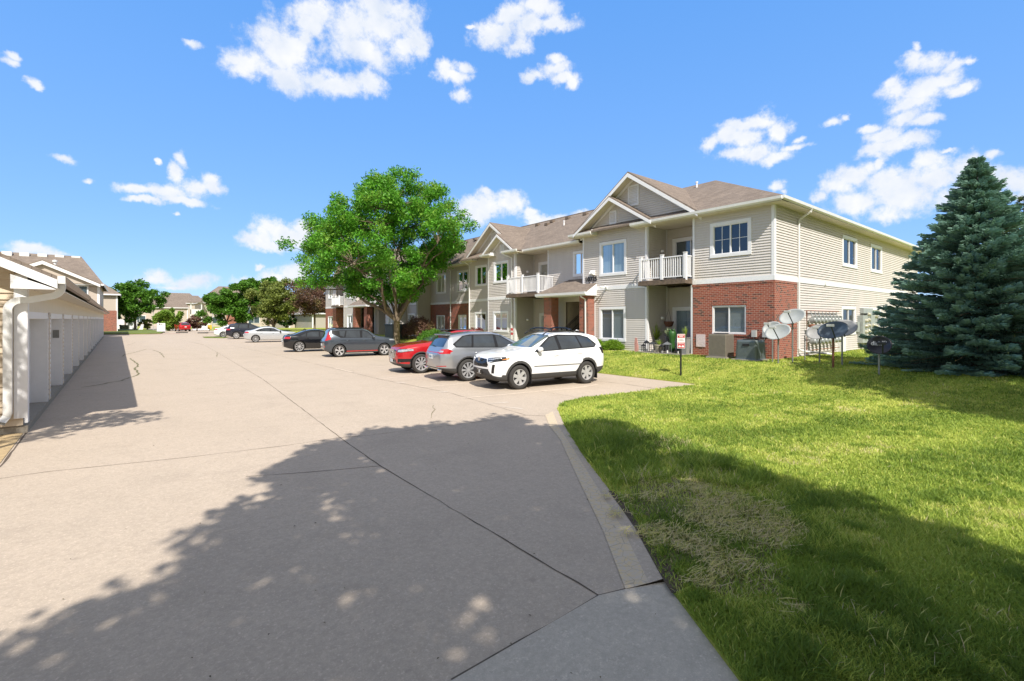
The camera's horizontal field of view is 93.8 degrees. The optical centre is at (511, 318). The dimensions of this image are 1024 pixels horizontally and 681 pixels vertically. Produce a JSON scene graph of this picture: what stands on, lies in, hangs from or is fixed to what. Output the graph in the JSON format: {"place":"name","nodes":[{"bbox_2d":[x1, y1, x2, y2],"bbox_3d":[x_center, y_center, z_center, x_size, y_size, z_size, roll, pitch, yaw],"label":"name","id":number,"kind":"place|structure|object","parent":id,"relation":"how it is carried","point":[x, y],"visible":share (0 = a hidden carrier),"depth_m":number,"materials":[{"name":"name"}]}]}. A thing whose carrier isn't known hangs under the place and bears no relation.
{"place":"outdoors","nodes":[
{"label":"outdoors","id":0,"kind":"place"},
{"bbox_2d":[168,293,194,317],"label":"house","id":1,"kind":"structure","parent":0,"point":[184,297],"depth_m":180.12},
{"bbox_2d":[192,324,209,329],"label":"car","id":2,"kind":"object","parent":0,"point":[204,328],"visible":0.32,"depth_m":95.69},
{"bbox_2d":[137,326,271,329],"bbox_3d":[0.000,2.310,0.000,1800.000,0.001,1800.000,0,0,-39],"label":"ground","id":3,"kind":"structure","parent":0,"point":[138,327],"depth_m":130.18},
{"bbox_2d":[0,251,107,310],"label":"apartment building","id":4,"kind":"structure","parent":3,"relation":"on","point":[78,271],"depth_m":61.03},
{"bbox_2d":[77,285,87,293],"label":"window","id":5,"kind":"structure","parent":4,"relation":"in","point":[84,287],"depth_m":59.68,"materials":[{"name":"grey glass"}]},
{"bbox_2d":[103,283,120,330],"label":"apartment building","id":6,"kind":"structure","parent":3,"relation":"on","point":[110,300],"depth_m":82.82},
{"bbox_2d":[118,319,136,328],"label":"white enclosure","id":7,"kind":"object","parent":3,"relation":"on","point":[121,322],"visible":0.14,"depth_m":103.99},
{"bbox_2d":[137,319,152,329],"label":"tree","id":8,"kind":"object","parent":3,"relation":"on","point":[147,325],"visible":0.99,"depth_m":98.94,"materials":[{"name":"green plant"}]},
{"bbox_2d":[121,296,188,325],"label":"apartment building","id":9,"kind":"structure","parent":3,"relation":"on","point":[178,303],"depth_m":156.68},
{"bbox_2d":[185,315,206,330],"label":"tree","id":10,"kind":"object","parent":3,"relation":"on","point":[194,322],"visible":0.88,"depth_m":90.16,"materials":[{"name":"brown plant"}]},
{"bbox_2d":[194,289,252,326],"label":"tree","id":11,"kind":"object","parent":3,"relation":"on","point":[214,301],"visible":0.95,"depth_m":78.14,"materials":[{"name":"green plant"}]},
{"bbox_2d":[276,314,296,327],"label":"tree","id":12,"kind":"object","parent":3,"relation":"on","point":[292,320],"visible":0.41,"depth_m":96.68,"materials":[{"name":"green plant"}]},
{"bbox_2d":[193,286,272,326],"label":"apartment building","id":13,"kind":"structure","parent":0,"point":[257,320],"depth_m":148.55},
{"bbox_2d":[187,295,203,326],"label":"balcony tower","id":14,"kind":"structure","parent":13,"relation":"attached to","point":[194,299],"depth_m":138.51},
{"bbox_2d":[248,317,259,322],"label":"window","id":15,"kind":"structure","parent":13,"relation":"in","point":[256,319],"depth_m":150.67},
{"bbox_2d":[275,295,314,327],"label":"apartment building","id":16,"kind":"structure","parent":0,"point":[277,325],"depth_m":118.03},
{"bbox_2d":[294,308,325,327],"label":"house","id":17,"kind":"structure","parent":0,"point":[304,322],"depth_m":90.11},
{"bbox_2d":[0,326,693,680],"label":"driveway","id":18,"kind":"structure","parent":0,"point":[152,549],"depth_m":5.35,"materials":[{"name":"concrete"}]},
{"bbox_2d":[0,433,22,462],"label":"mulch bed","id":19,"kind":"object","parent":18,"relation":"on","point":[8,442],"visible":1,"depth_m":8.68,"materials":[{"name":"wood"}]},
{"bbox_2d":[0,253,109,434],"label":"garage row","id":20,"kind":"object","parent":18,"relation":"on","point":[51,331],"visible":1,"depth_m":10.79,"materials":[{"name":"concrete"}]},
{"bbox_2d":[29,319,30,402],"bbox_3d":[-11.043,1.045,10.733,0.100,2.110,3.391,0,0,-39],"label":"garage door","id":21,"kind":"structure","parent":20,"relation":"in","point":[29,319],"depth_m":11.87,"materials":[{"name":"white metal"}]},
{"bbox_2d":[104,329,162,334],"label":"grass island","id":22,"kind":"structure","parent":18,"relation":"on","point":[128,331],"depth_m":74.88,"materials":[{"name":"green plant"}]},
{"bbox_2d":[110,278,170,328],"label":"tree","id":23,"kind":"object","parent":22,"relation":"on","point":[132,305],"visible":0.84,"depth_m":96.31,"materials":[{"name":"green plant"}]},
{"bbox_2d":[157,323,164,332],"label":"utility cabinet","id":24,"kind":"object","parent":22,"relation":"on","point":[160,327],"visible":0.95,"depth_m":78.21,"materials":[{"name":"white metal"}]},
{"bbox_2d":[151,307,183,330],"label":"tree","id":25,"kind":"object","parent":22,"relation":"on","point":[169,318],"visible":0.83,"depth_m":89.64,"materials":[{"name":"green plant"}]},
{"bbox_2d":[174,322,190,330],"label":"car","id":26,"kind":"object","parent":18,"relation":"on","point":[185,326],"visible":0.99,"depth_m":86.56,"materials":[{"name":"red paint"}]},
{"bbox_2d":[203,336,228,337],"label":"parking end island","id":27,"kind":"structure","parent":18,"relation":"on","point":[215,337],"depth_m":56.91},
{"bbox_2d":[214,324,228,336],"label":"sedan","id":28,"kind":"object","parent":18,"relation":"on","point":[220,331],"visible":0.3,"depth_m":57.87,"materials":[{"name":"white paint"}]},
{"bbox_2d":[225,323,257,338],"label":"crossover","id":29,"kind":"object","parent":18,"relation":"on","point":[236,330],"visible":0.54,"depth_m":53.95,"materials":[{"name":"blue paint"}]},
{"bbox_2d":[238,328,247,334],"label":"rear door","id":30,"kind":"structure","parent":29,"relation":"in","point":[241,330],"depth_m":54.09,"materials":[{"name":"black paint"}]},
{"bbox_2d":[243,326,295,342],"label":"sedan","id":31,"kind":"object","parent":18,"relation":"on","point":[255,335],"visible":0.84,"depth_m":46.32,"materials":[{"name":"silver metal"}]},
{"bbox_2d":[282,329,324,351],"bbox_3d":[-13.655,1.459,34.103,4.937,1.582,2.155,0,0,-31],"label":"sedan","id":32,"kind":"object","parent":18,"relation":"on","point":[300,341],"visible":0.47,"depth_m":32.82,"materials":[{"name":"black paint"}]},
{"bbox_2d":[0,339,663,679],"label":"pavement joints","id":33,"kind":"object","parent":18,"relation":"on","point":[9,454],"visible":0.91,"depth_m":5.72,"materials":[{"name":"grey concrete"}]},
{"bbox_2d":[320,327,395,356],"bbox_3d":[-9.462,1.384,29.619,4.376,1.732,2.136,0,0,-31],"label":"boxy car","id":34,"kind":"object","parent":18,"relation":"on","point":[338,341],"visible":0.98,"depth_m":28.69,"materials":[{"name":"grey metal"}]},
{"bbox_2d":[388,329,487,372],"bbox_3d":[-2.951,1.353,21.386,4.996,1.795,2.240,0,0,-31],"label":"crossover","id":35,"kind":"object","parent":18,"relation":"on","point":[408,355],"visible":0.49,"depth_m":19.82,"materials":[{"name":"red paint"}]},
{"bbox_2d":[277,347,598,408],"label":"parking lines","id":36,"kind":"object","parent":18,"relation":"on","point":[463,383],"visible":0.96,"depth_m":15.48,"materials":[{"name":"paint"}]},
{"bbox_2d":[425,331,515,380],"bbox_3d":[-0.856,1.357,18.829,4.970,1.786,2.240,0,0,-31],"label":"crossover","id":37,"kind":"object","parent":18,"relation":"on","point":[449,354],"visible":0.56,"depth_m":17.38,"materials":[{"name":"silver metal"}]},
{"bbox_2d":[430,336,448,346],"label":"rear window","id":38,"kind":"structure","parent":37,"relation":"in","point":[439,341],"depth_m":17.62,"materials":[{"name":"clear glass"}]},
{"bbox_2d":[455,335,471,346],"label":"quarter window","id":39,"kind":"structure","parent":37,"relation":"in","point":[466,341],"depth_m":17.39,"materials":[{"name":"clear glass"}]},
{"bbox_2d":[472,348,495,357],"bbox_3d":[-0.985,1.425,17.646,1.034,0.747,0.065,0,0,-31],"label":"rear door","id":40,"kind":"structure","parent":37,"relation":"in","point":[475,350],"depth_m":17.51,"materials":[{"name":"silver metal"}]},
{"bbox_2d":[473,335,494,346],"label":"car window","id":41,"kind":"structure","parent":37,"relation":"in","point":[479,340],"depth_m":17.80,"materials":[{"name":"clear glass"}]},
{"bbox_2d":[495,335,511,346],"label":"car window","id":42,"kind":"structure","parent":37,"relation":"in","point":[501,342],"depth_m":18.19,"materials":[{"name":"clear glass"}]},
{"bbox_2d":[473,327,603,388],"bbox_3d":[0.970,1.268,16.761,4.756,1.963,2.183,0,0,-31],"label":"suv","id":43,"kind":"object","parent":18,"relation":"on","point":[523,362],"visible":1,"depth_m":16.02,"materials":[{"name":"white paint"}]},
{"bbox_2d":[545,409,662,588],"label":"kerb","id":44,"kind":"structure","parent":18,"relation":"on","point":[635,564],"depth_m":5.22,"materials":[{"name":"grey concrete"}]},
{"bbox_2d":[0,0,1023,302],"label":"sky","id":45,"kind":"structure","parent":0,"point":[171,145],"materials":[{"name":"blue"}]},
{"bbox_2d":[451,582,738,680],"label":"concrete apron","id":46,"kind":"object","parent":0,"point":[628,634],"visible":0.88,"depth_m":3.26,"materials":[{"name":"grey concrete"}]},
{"bbox_2d":[277,328,1023,680],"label":"lawn","id":47,"kind":"structure","parent":0,"point":[757,378],"depth_m":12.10,"materials":[{"name":"green plant"}]},
{"bbox_2d":[219,277,269,322],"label":"tree","id":48,"kind":"object","parent":47,"relation":"on","point":[242,285],"visible":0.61,"depth_m":80.87,"materials":[{"name":"green plant"}]},
{"bbox_2d":[251,276,276,325],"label":"tree","id":49,"kind":"object","parent":47,"relation":"on","point":[273,278],"visible":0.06,"depth_m":84.18,"materials":[{"name":"green plant"}]},
{"bbox_2d":[243,277,302,326],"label":"tree","id":50,"kind":"object","parent":47,"relation":"on","point":[277,292],"visible":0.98,"depth_m":66.33,"materials":[{"name":"green plant"}]},
{"bbox_2d":[276,278,325,328],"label":"tree","id":51,"kind":"object","parent":47,"relation":"on","point":[307,302],"visible":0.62,"depth_m":67.47,"materials":[{"name":"brown plant"}]},
{"bbox_2d":[275,164,480,343],"bbox_3d":[-10.476,-5.048,38.581,14.725,14.196,15.298,0,0,-39],"label":"locust tree","id":52,"kind":"object","parent":47,"relation":"on","point":[327,242],"visible":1,"depth_m":36.10,"materials":[{"name":"green plant"}]},
{"bbox_2d":[384,324,407,338],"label":"utility box","id":53,"kind":"object","parent":47,"relation":"on","point":[389,330],"visible":0.48,"depth_m":40.75,"materials":[{"name":"grey metal"}]},
{"bbox_2d":[400,315,434,338],"bbox_3d":[-7.903,0.661,40.670,2.967,2.103,3.782,0,0,-39],"label":"shrub","id":54,"kind":"object","parent":47,"relation":"on","point":[414,326],"visible":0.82,"depth_m":39.87,"materials":[{"name":"brown plant"}]},
{"bbox_2d":[415,328,439,340],"bbox_3d":[-5.620,1.302,34.307,2.307,1.329,3.386,0,0,-39],"label":"shrub","id":55,"kind":"object","parent":47,"relation":"on","point":[430,332],"visible":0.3,"depth_m":34.08,"materials":[{"name":"green plant"}]},
{"bbox_2d":[602,339,624,349],"bbox_3d":[5.287,1.376,25.337,1.173,0.677,1.386,0,0,-39],"label":"shrub","id":56,"kind":"object","parent":47,"relation":"on","point":[612,344],"visible":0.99,"depth_m":25.04,"materials":[{"name":"green plant"}]},
{"bbox_2d":[325,172,923,359],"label":"apartment building","id":57,"kind":"structure","parent":47,"relation":"on","point":[628,259],"depth_m":25.00,"materials":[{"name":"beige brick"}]},
{"bbox_2d":[328,316,332,327],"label":"window","id":58,"kind":"structure","parent":57,"relation":"in","point":[330,318],"depth_m":61.53,"materials":[{"name":"white glass"}]},
{"bbox_2d":[328,286,337,298],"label":"window","id":59,"kind":"structure","parent":57,"relation":"in","point":[330,292],"depth_m":61.67,"materials":[{"name":"white glass"}]},
{"bbox_2d":[347,314,352,326],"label":"window","id":60,"kind":"structure","parent":57,"relation":"in","point":[349,316],"depth_m":56.22,"materials":[{"name":"white glass"}]},
{"bbox_2d":[436,315,444,329],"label":"window","id":61,"kind":"structure","parent":57,"relation":"in","point":[440,319],"depth_m":44.95,"materials":[{"name":"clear glass"}]},
{"bbox_2d":[436,273,445,293],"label":"window","id":62,"kind":"structure","parent":57,"relation":"in","point":[441,282],"depth_m":44.78,"materials":[{"name":"white glass"}]},
{"bbox_2d":[458,315,465,328],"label":"window","id":63,"kind":"structure","parent":57,"relation":"in","point":[461,318],"depth_m":42.00,"materials":[{"name":"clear glass"}]},
{"bbox_2d":[457,270,468,291],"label":"window","id":64,"kind":"structure","parent":57,"relation":"in","point":[462,276],"depth_m":41.90,"materials":[{"name":"clear glass"}]},
{"bbox_2d":[475,264,486,286],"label":"window","id":65,"kind":"structure","parent":57,"relation":"in","point":[481,270],"depth_m":37.13,"materials":[{"name":"clear glass"}]},
{"bbox_2d":[475,312,486,330],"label":"window","id":66,"kind":"structure","parent":57,"relation":"in","point":[480,317],"depth_m":37.19,"materials":[{"name":"clear glass"}]},
{"bbox_2d":[493,260,508,283],"bbox_3d":[-0.501,-3.290,33.833,0.762,1.520,1.730,0,0,-39],"label":"window","id":67,"kind":"structure","parent":57,"relation":"in","point":[501,268],"depth_m":33.67,"materials":[{"name":"clear glass"}]},
{"bbox_2d":[493,311,508,332],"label":"window","id":68,"kind":"structure","parent":57,"relation":"in","point":[500,318],"depth_m":33.66,"materials":[{"name":"clear glass"}]},
{"bbox_2d":[539,313,543,331],"bbox_3d":[2.729,0.700,32.540,0.762,2.200,1.800,0,0,-39],"label":"sliding door","id":69,"kind":"structure","parent":57,"relation":"in","point":[541,315],"depth_m":32.88,"materials":[{"name":"white glass"}]},
{"bbox_2d":[538,261,547,291],"bbox_3d":[2.697,-2.785,32.579,0.762,2.230,1.900,0,0,-39],"label":"sliding door","id":70,"kind":"structure","parent":57,"relation":"in","point":[542,266],"depth_m":32.79,"materials":[{"name":"white glass"}]},
{"bbox_2d":[573,250,582,276],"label":"window","id":71,"kind":"structure","parent":57,"relation":"in","point":[577,255],"depth_m":28.83,"materials":[{"name":"clear glass"}]},
{"bbox_2d":[599,306,625,341],"bbox_3d":[5.691,0.265,26.167,0.762,1.870,1.840,0,0,-39],"label":"window","id":72,"kind":"structure","parent":57,"relation":"in","point":[612,320],"depth_m":25.99,"materials":[{"name":"clear glass"}]},
{"bbox_2d":[599,239,626,276],"bbox_3d":[5.716,-3.290,26.135,0.762,1.880,1.840,0,0,-39],"label":"window","id":73,"kind":"structure","parent":57,"relation":"in","point":[612,254],"depth_m":25.94,"materials":[{"name":"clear glass"}]},
{"bbox_2d":[643,340,649,351],"bbox_3d":[6.665,1.340,23.738,0.260,0.620,0.260,0,0,41],"label":"lantern","id":74,"kind":"object","parent":57,"relation":"on","point":[645,342],"visible":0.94,"depth_m":23.73,"materials":[{"name":"black metal"}]},
{"bbox_2d":[651,325,663,350],"bbox_3d":[7.376,0.876,24.563,1.111,1.468,1.147,0,0,-39],"label":"potted plant","id":75,"kind":"object","parent":57,"relation":"on","point":[656,334],"visible":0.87,"depth_m":24.45,"materials":[{"name":"green plant"}]},
{"bbox_2d":[654,339,662,352],"bbox_3d":[7.037,1.279,23.045,0.473,0.741,0.480,0,0,14],"label":"potted plant","id":76,"kind":"object","parent":57,"relation":"on","point":[658,344],"visible":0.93,"depth_m":22.93,"materials":[{"name":"green plant"}]},
{"bbox_2d":[664,327,669,351],"bbox_3d":[7.761,1.012,23.797,0.464,1.197,0.386,0,0,18],"label":"potted plant","id":77,"kind":"object","parent":57,"relation":"on","point":[666,340],"visible":0.63,"depth_m":23.71,"materials":[{"name":"green plant"}]},
{"bbox_2d":[663,341,671,352],"bbox_3d":[7.341,1.350,22.662,0.340,0.600,0.340,0,0,41],"label":"lantern","id":78,"kind":"object","parent":57,"relation":"on","point":[666,343],"visible":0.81,"depth_m":22.65,"materials":[{"name":"black metal"}]},
{"bbox_2d":[664,310,673,326],"bbox_3d":[8.008,-0.615,24.462,0.500,2.030,0.487,0,0,-39],"label":"hanging basket","id":79,"kind":"object","parent":57,"relation":"hanging from","point":[668,323],"visible":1,"depth_m":24.30,"materials":[{"name":"black metal"}]},
{"bbox_2d":[668,329,675,351],"bbox_3d":[7.863,1.045,23.528,0.380,1.130,0.374,0,0,-39],"label":"garden ornament","id":80,"kind":"object","parent":57,"relation":"on","point":[672,334],"visible":0.98,"depth_m":23.41,"materials":[{"name":"green metal"}]},
{"bbox_2d":[672,307,690,349],"bbox_3d":[9.302,0.485,24.449,0.762,2.210,2.050,0,0,-39],"label":"sliding door","id":81,"kind":"structure","parent":57,"relation":"in","point":[681,316],"depth_m":24.72,"materials":[{"name":"grey glass"}]},
{"bbox_2d":[672,236,692,278],"bbox_3d":[9.302,-3.030,24.449,0.762,2.280,2.050,0,0,-39],"label":"sliding door","id":82,"kind":"structure","parent":57,"relation":"in","point":[685,244],"depth_m":24.76,"materials":[{"name":"white glass"}]},
{"bbox_2d":[681,328,690,353],"bbox_3d":[8.009,0.963,22.153,0.380,1.373,0.380,0,0,-39],"label":"potted plant","id":83,"kind":"object","parent":57,"relation":"on","point":[686,350],"visible":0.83,"depth_m":22.04,"materials":[{"name":"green plant"}]},
{"bbox_2d":[696,334,704,346],"bbox_3d":[8.636,0.985,21.938,0.025,0.570,0.440,0,0,-39],"label":"utility box","id":84,"kind":"object","parent":57,"relation":"attached to","point":[700,340],"depth_m":21.93,"materials":[{"name":"metal"}]},
{"bbox_2d":[712,305,745,333],"bbox_3d":[9.746,0.030,21.170,0.732,1.240,1.510,0,0,-39],"label":"window","id":85,"kind":"structure","parent":57,"relation":"in","point":[730,319],"depth_m":20.96,"materials":[{"name":"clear glass"}]},
{"bbox_2d":[710,217,751,257],"bbox_3d":[9.779,-3.505,21.106,0.762,1.550,1.830,0,0,-39],"label":"window","id":86,"kind":"structure","parent":57,"relation":"in","point":[733,237],"depth_m":21.28,"materials":[{"name":"clear glass"}]},
{"bbox_2d":[751,330,756,338],"bbox_3d":[10.003,0.815,19.931,0.419,0.691,0.180,0,0,-39],"label":"switch box","id":87,"kind":"object","parent":57,"relation":"attached to","point":[753,333],"visible":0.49,"depth_m":19.99,"materials":[{"name":"grey plastic"}]},
{"bbox_2d":[806,310,841,353],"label":"gas meter bank","id":88,"kind":"structure","parent":57,"relation":"attached to","point":[820,319],"depth_m":21.94,"materials":[{"name":"grey metal"}]},
{"bbox_2d":[837,336,845,351],"bbox_3d":[16.548,1.025,24.074,0.500,1.450,0.260,0,0,-39],"label":"utility duct","id":89,"kind":"object","parent":57,"relation":"attached to","point":[839,345],"visible":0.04,"depth_m":23.96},
{"bbox_2d":[841,306,855,334],"bbox_3d":[17.427,0.075,25.373,2.200,1.510,0.762,0,0,-39],"label":"window","id":90,"kind":"structure","parent":57,"relation":"in","point":[846,311],"depth_m":25.22,"materials":[{"name":"white glass"}]},
{"bbox_2d":[842,234,857,268],"bbox_3d":[17.543,-3.515,25.468,2.300,1.630,0.762,0,0,-39],"label":"window","id":91,"kind":"structure","parent":57,"relation":"in","point":[847,241],"depth_m":25.22,"materials":[{"name":"clear glass"}]},
{"bbox_2d":[856,308,878,348],"bbox_3d":[19.609,0.550,26.411,2.700,2.300,0.450,0,0,-39],"label":"electric meter panel","id":92,"kind":"object","parent":57,"relation":"attached to","point":[866,323],"visible":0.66,"depth_m":26.11,"materials":[{"name":"grey metal"}]},
{"bbox_2d":[869,307,880,326],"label":"window","id":93,"kind":"structure","parent":57,"relation":"in","point":[874,308],"depth_m":28.11,"materials":[{"name":"white glass"}]},
{"bbox_2d":[870,243,882,273],"bbox_3d":[21.161,-3.515,28.389,2.200,1.630,0.762,0,0,-39],"label":"window","id":94,"kind":"structure","parent":57,"relation":"in","point":[874,248],"depth_m":28.19,"materials":[{"name":"white glass"}]},
{"bbox_2d":[634,338,638,351],"bbox_3d":[6.273,1.320,24.143,0.100,0.760,0.203,0,0,-39],"label":"garden stake","id":95,"kind":"object","parent":47,"relation":"on","point":[636,345],"visible":0.81,"depth_m":24.08,"materials":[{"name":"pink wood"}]},
{"bbox_2d":[609,491,683,592],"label":"bare soil","id":96,"kind":"structure","parent":47,"relation":"on","point":[662,574],"depth_m":4.36,"materials":[{"name":"brown soil"}]},
{"bbox_2d":[677,334,684,375],"bbox_3d":[6.346,1.395,18.008,0.310,1.660,0.060,0,0,-7],"label":"parking sign","id":97,"kind":"object","parent":47,"relation":"on","point":[680,341],"visible":1,"depth_m":17.99,"materials":[{"name":"white metal"}]},
{"bbox_2d":[619,474,809,609],"bbox_3d":[2.123,2.217,5.301,1.648,0.001,3.345,0,0,3],"label":"bare patch","id":98,"kind":"object","parent":47,"relation":"on","point":[678,510],"visible":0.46,"depth_m":5.17,"materials":[{"name":"plant"}]},
{"bbox_2d":[600,431,813,617],"bbox_3d":[2.283,2.188,6.657,2.201,0.114,6.459,0,0,8],"label":"dry straw","id":99,"kind":"object","parent":98,"relation":"on","point":[711,549],"visible":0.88,"depth_m":4.94,"materials":[{"name":"beige plant"}]},
{"bbox_2d":[706,333,735,358],"bbox_3d":[8.839,1.125,20.250,0.860,1.050,0.900,0,0,-39],"label":"air conditioner","id":100,"kind":"object","parent":47,"relation":"on","point":[721,345],"visible":1,"depth_m":19.99,"materials":[{"name":"metal"}]},
{"bbox_2d":[731,339,768,360],"bbox_3d":[9.585,1.235,19.247,1.080,0.870,1.080,0,0,-39],"label":"box","id":101,"kind":"object","parent":47,"relation":"on","point":[751,349],"visible":1,"depth_m":18.93,"materials":[{"name":"metal"}]},
{"bbox_2d":[762,321,780,360],"bbox_3d":[9.823,0.920,18.247,0.608,1.659,0.690,0,0,-39],"label":"satellite dish","id":102,"kind":"object","parent":47,"relation":"on","point":[765,327],"visible":0.3,"depth_m":18.39,"materials":[{"name":"grey metal"}]},
{"bbox_2d":[765,324,790,362],"bbox_3d":[9.696,0.962,17.617,0.633,1.584,0.883,0,0,-39],"label":"satellite dish","id":103,"kind":"object","parent":47,"relation":"on","point":[778,332],"visible":0.99,"depth_m":17.72,"materials":[{"name":"grey metal"}]},
{"bbox_2d":[779,309,805,361],"bbox_3d":[10.403,0.680,17.913,0.636,2.140,0.901,0,0,-39],"label":"satellite dish","id":104,"kind":"object","parent":47,"relation":"on","point":[792,316],"visible":1,"depth_m":18.02,"materials":[{"name":"grey metal"}]},
{"bbox_2d":[806,324,822,362],"bbox_3d":[11.429,0.968,17.890,0.627,1.564,0.863,0,0,-45],"label":"satellite dish","id":105,"kind":"object","parent":47,"relation":"on","point":[811,332],"visible":0.46,"depth_m":18.12,"materials":[{"name":"grey metal"}]},
{"bbox_2d":[817,321,848,367],"bbox_3d":[10.778,0.916,16.146,0.902,1.685,0.633,0,0,43],"label":"satellite dish","id":106,"kind":"object","parent":47,"relation":"on","point":[832,330],"visible":0.98,"depth_m":16.27,"materials":[{"name":"metal"}]},
{"bbox_2d":[839,320,857,364],"bbox_3d":[11.636,0.887,16.920,0.921,1.725,0.638,0,0,39],"label":"satellite dish","id":107,"kind":"object","parent":47,"relation":"on","point":[853,326],"visible":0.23,"depth_m":16.97,"materials":[{"name":"grey metal"}]},
{"bbox_2d":[867,336,891,374],"bbox_3d":[11.234,1.171,14.625,0.635,1.307,0.608,0,0,31],"label":"satellite dish","id":108,"kind":"object","parent":47,"relation":"on","point":[878,345],"visible":1,"depth_m":14.81,"materials":[{"name":"grey metal"}]},
{"bbox_2d":[848,155,1023,376],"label":"spruce tree","id":109,"kind":"object","parent":47,"relation":"on","point":[974,313],"visible":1,"depth_m":14.90,"materials":[{"name":"green plant"}]},
{"bbox_2d":[968,195,1023,357],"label":"spruce tree","id":110,"kind":"object","parent":47,"relation":"on","point":[1020,198],"visible":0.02,"depth_m":18.87,"materials":[{"name":"green plant"}]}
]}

